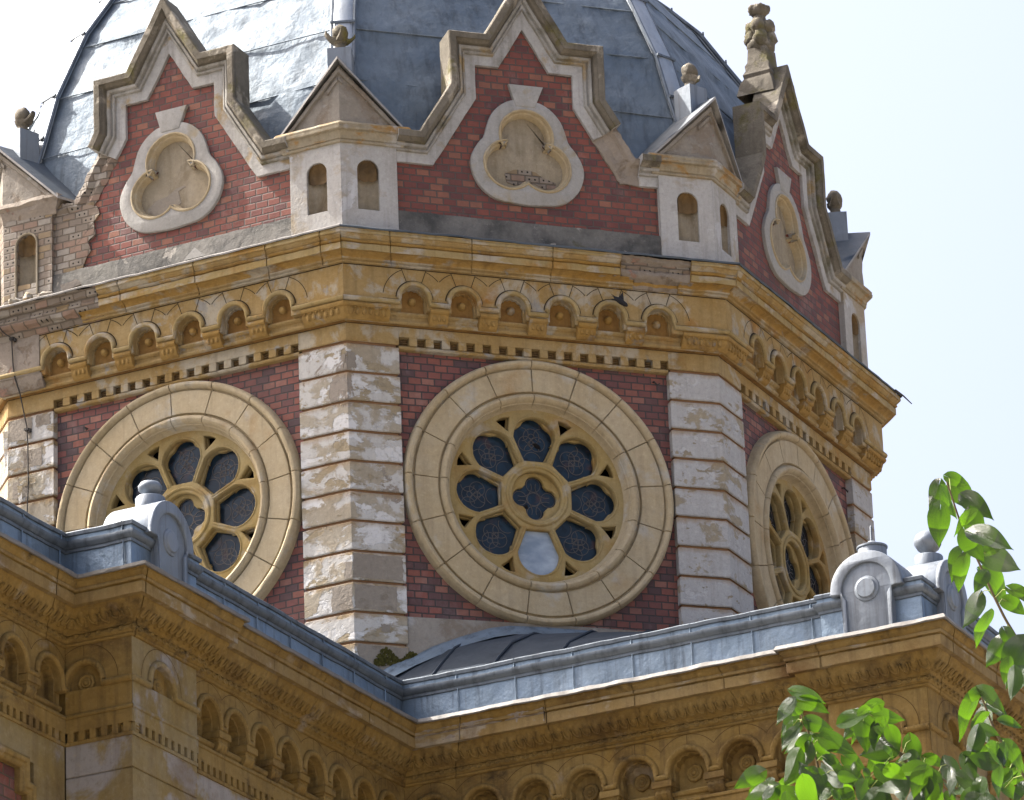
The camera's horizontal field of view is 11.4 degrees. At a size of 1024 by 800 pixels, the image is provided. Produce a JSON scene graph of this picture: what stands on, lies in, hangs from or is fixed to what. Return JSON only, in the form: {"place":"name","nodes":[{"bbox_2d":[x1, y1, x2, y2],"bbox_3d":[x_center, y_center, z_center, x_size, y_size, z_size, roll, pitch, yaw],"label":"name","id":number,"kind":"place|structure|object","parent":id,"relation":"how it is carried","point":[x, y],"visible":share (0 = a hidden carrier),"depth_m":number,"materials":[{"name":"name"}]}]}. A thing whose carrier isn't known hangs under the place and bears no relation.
{"place":"outdoors","nodes":[
{"label":"outdoors","id":0,"kind":"place"},
{"bbox_2d":[0,0,1023,634],"label":"sky","id":1,"kind":"structure","parent":0,"point":[913,110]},
{"bbox_2d":[384,574,1023,799],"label":"building wing","id":2,"kind":"structure","parent":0,"point":[687,711],"depth_m":47.87,"materials":[{"name":"yellow stone"}]},
{"bbox_2d":[374,647,416,666],"bbox_3d":[-1.114,2.541,50.288,0.542,0.228,0.054,5,-23,-18],"label":"moss","id":3,"kind":"object","parent":2,"relation":"on","point":[383,659],"visible":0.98,"depth_m":50.24,"materials":[{"name":"green plant"}]},
{"bbox_2d":[0,223,901,669],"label":"octagonal tower","id":4,"kind":"structure","parent":2,"relation":"on","point":[368,443],"depth_m":51.90,"materials":[{"name":"stone"}]},
{"bbox_2d":[7,297,21,304],"bbox_3d":[-5.154,-1.026,53.128,0.178,0.081,0.112,9,-25,-27],"label":"render fragment","id":5,"kind":"object","parent":4,"relation":"on","point":[12,300],"visible":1,"depth_m":53.09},
{"bbox_2d":[0,328,31,511],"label":"cable","id":6,"kind":"object","parent":4,"relation":"attached to","point":[27,430],"visible":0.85,"depth_m":52.84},
{"bbox_2d":[22,292,33,302],"bbox_3d":[-5.031,-1.062,53.103,0.114,0.124,0.154,1,-22,-9],"label":"render fragment","id":7,"kind":"object","parent":4,"relation":"on","point":[27,295],"visible":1,"depth_m":53.05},
{"bbox_2d":[0,107,75,305],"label":"corner turret","id":8,"kind":"object","parent":4,"relation":"on","point":[34,195],"visible":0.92,"depth_m":53.68,"materials":[{"name":"stone"}]},
{"bbox_2d":[38,291,53,297],"bbox_3d":[-4.836,-1.094,53.001,0.184,0.068,0.090,-7,-22,13],"label":"render fragment","id":9,"kind":"object","parent":4,"relation":"on","point":[43,293],"visible":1,"depth_m":52.97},
{"bbox_2d":[61,278,82,292],"bbox_3d":[-4.554,-1.166,52.912,0.206,0.096,0.137,-23,-29,0],"label":"loose brick","id":10,"kind":"object","parent":4,"relation":"on","point":[74,283],"visible":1,"depth_m":52.85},
{"bbox_2d":[53,0,290,292],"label":"gable","id":11,"kind":"structure","parent":4,"relation":"on","point":[189,157],"depth_m":53.16,"materials":[{"name":"brick"}]},
{"bbox_2d":[56,381,303,599],"bbox_3d":[-3.349,1.186,51.749,2.871,2.868,0.276,-13,-24,24],"label":"rose window","id":12,"kind":"structure","parent":4,"relation":"in","point":[211,485],"depth_m":51.83,"materials":[{"name":"beige stone"}]},
{"bbox_2d":[273,24,410,254],"bbox_3d":[-1.721,-2.624,52.678,1.440,2.511,1.234,-4,-22,3],"label":"corner turret","id":13,"kind":"object","parent":4,"relation":"on","point":[340,132],"visible":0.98,"depth_m":52.22,"materials":[{"name":"stone"}]},
{"bbox_2d":[28,0,743,202],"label":"metal dome","id":14,"kind":"structure","parent":4,"relation":"on","point":[651,48],"depth_m":54.11,"materials":[{"name":"grey metal"}]},
{"bbox_2d":[396,0,661,254],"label":"gable","id":15,"kind":"structure","parent":4,"relation":"on","point":[517,136],"depth_m":52.93,"materials":[{"name":"brick"}]},
{"bbox_2d":[403,360,673,625],"bbox_3d":[0.257,0.959,51.544,2.871,2.868,0.276,5,-23,-18],"label":"rose window","id":16,"kind":"structure","parent":4,"relation":"in","point":[533,498],"depth_m":51.56,"materials":[{"name":"beige stone"}]},
{"bbox_2d":[610,292,627,306],"bbox_3d":[1.093,-1.031,52.188,0.186,0.152,0.060,5,-23,-18],"label":"bird","id":17,"kind":"object","parent":4,"relation":"on","point":[620,300],"visible":1,"depth_m":52.17},
{"bbox_2d":[637,62,742,261],"bbox_3d":[1.759,-2.321,53.786,1.440,2.513,1.234,16,-28,-38],"label":"corner turret","id":18,"kind":"object","parent":4,"relation":"on","point":[700,181],"visible":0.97,"depth_m":53.35,"materials":[{"name":"stone"}]},
{"bbox_2d":[732,64,851,344],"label":"gable","id":19,"kind":"structure","parent":4,"relation":"on","point":[788,250],"depth_m":55.41,"materials":[{"name":"brick"}]},
{"bbox_2d":[737,2,777,103],"bbox_3d":[2.732,-3.813,56.021,0.448,1.172,0.468,-13,-24,24],"label":"stone finial","id":20,"kind":"object","parent":19,"relation":"on","point":[760,41],"visible":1,"depth_m":55.91,"materials":[{"name":"beige stone"}]},
{"bbox_2d":[744,431,854,609],"bbox_3d":[3.002,1.742,53.770,0.276,2.868,2.871,-13,-24,24],"label":"rose window","id":21,"kind":"structure","parent":4,"relation":"in","point":[800,535],"depth_m":53.93,"materials":[{"name":"beige stone"}]},
{"bbox_2d":[826,190,872,367],"bbox_3d":[3.413,-1.167,56.845,1.234,2.522,1.440,-4,-22,3],"label":"corner turret","id":22,"kind":"object","parent":4,"relation":"on","point":[856,295],"visible":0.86,"depth_m":56.59,"materials":[{"name":"stone"}]},
{"bbox_2d":[895,389,911,403],"bbox_3d":[4.316,-0.036,56.316,0.026,0.041,0.411,-14,-25,27],"label":"conductor rod","id":23,"kind":"object","parent":4,"relation":"attached to","point":[898,392],"visible":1,"depth_m":56.28,"materials":[{"name":"grey metal"}]},
{"bbox_2d":[830,525,911,637],"bbox_3d":[3.377,1.707,47.454,0.732,1.152,0.522,-13,-24,24],"label":"parapet ornament","id":24,"kind":"object","parent":2,"relation":"on","point":[869,576],"visible":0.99,"depth_m":47.20,"materials":[{"name":"grey metal"}]},
{"bbox_2d":[905,530,967,629],"bbox_3d":[3.884,1.776,47.694,0.522,1.164,0.732,-13,-24,24],"label":"parapet ornament","id":25,"kind":"object","parent":2,"relation":"on","point":[931,564],"visible":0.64,"depth_m":47.56,"materials":[{"name":"grey metal"}]},
{"label":"ground","id":26,"kind":"structure","parent":0,"visible":0},
{"bbox_2d":[0,496,417,799],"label":"building wing","id":27,"kind":"structure","parent":26,"relation":"on","point":[129,670],"depth_m":44.97,"materials":[{"name":"yellow stone"}]},
{"bbox_2d":[104,480,193,583],"bbox_3d":[-3.245,1.238,45.535,0.522,1.088,0.766,-13,-24,24],"label":"parapet ornament","id":28,"kind":"object","parent":27,"relation":"on","point":[158,516],"visible":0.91,"depth_m":45.42,"materials":[{"name":"grey metal"}]},
{"bbox_2d":[734,471,1023,799],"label":"tree","id":29,"kind":"object","parent":26,"relation":"on","point":[870,720],"visible":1,"depth_m":13.98,"materials":[{"name":"green plant"}]}
]}

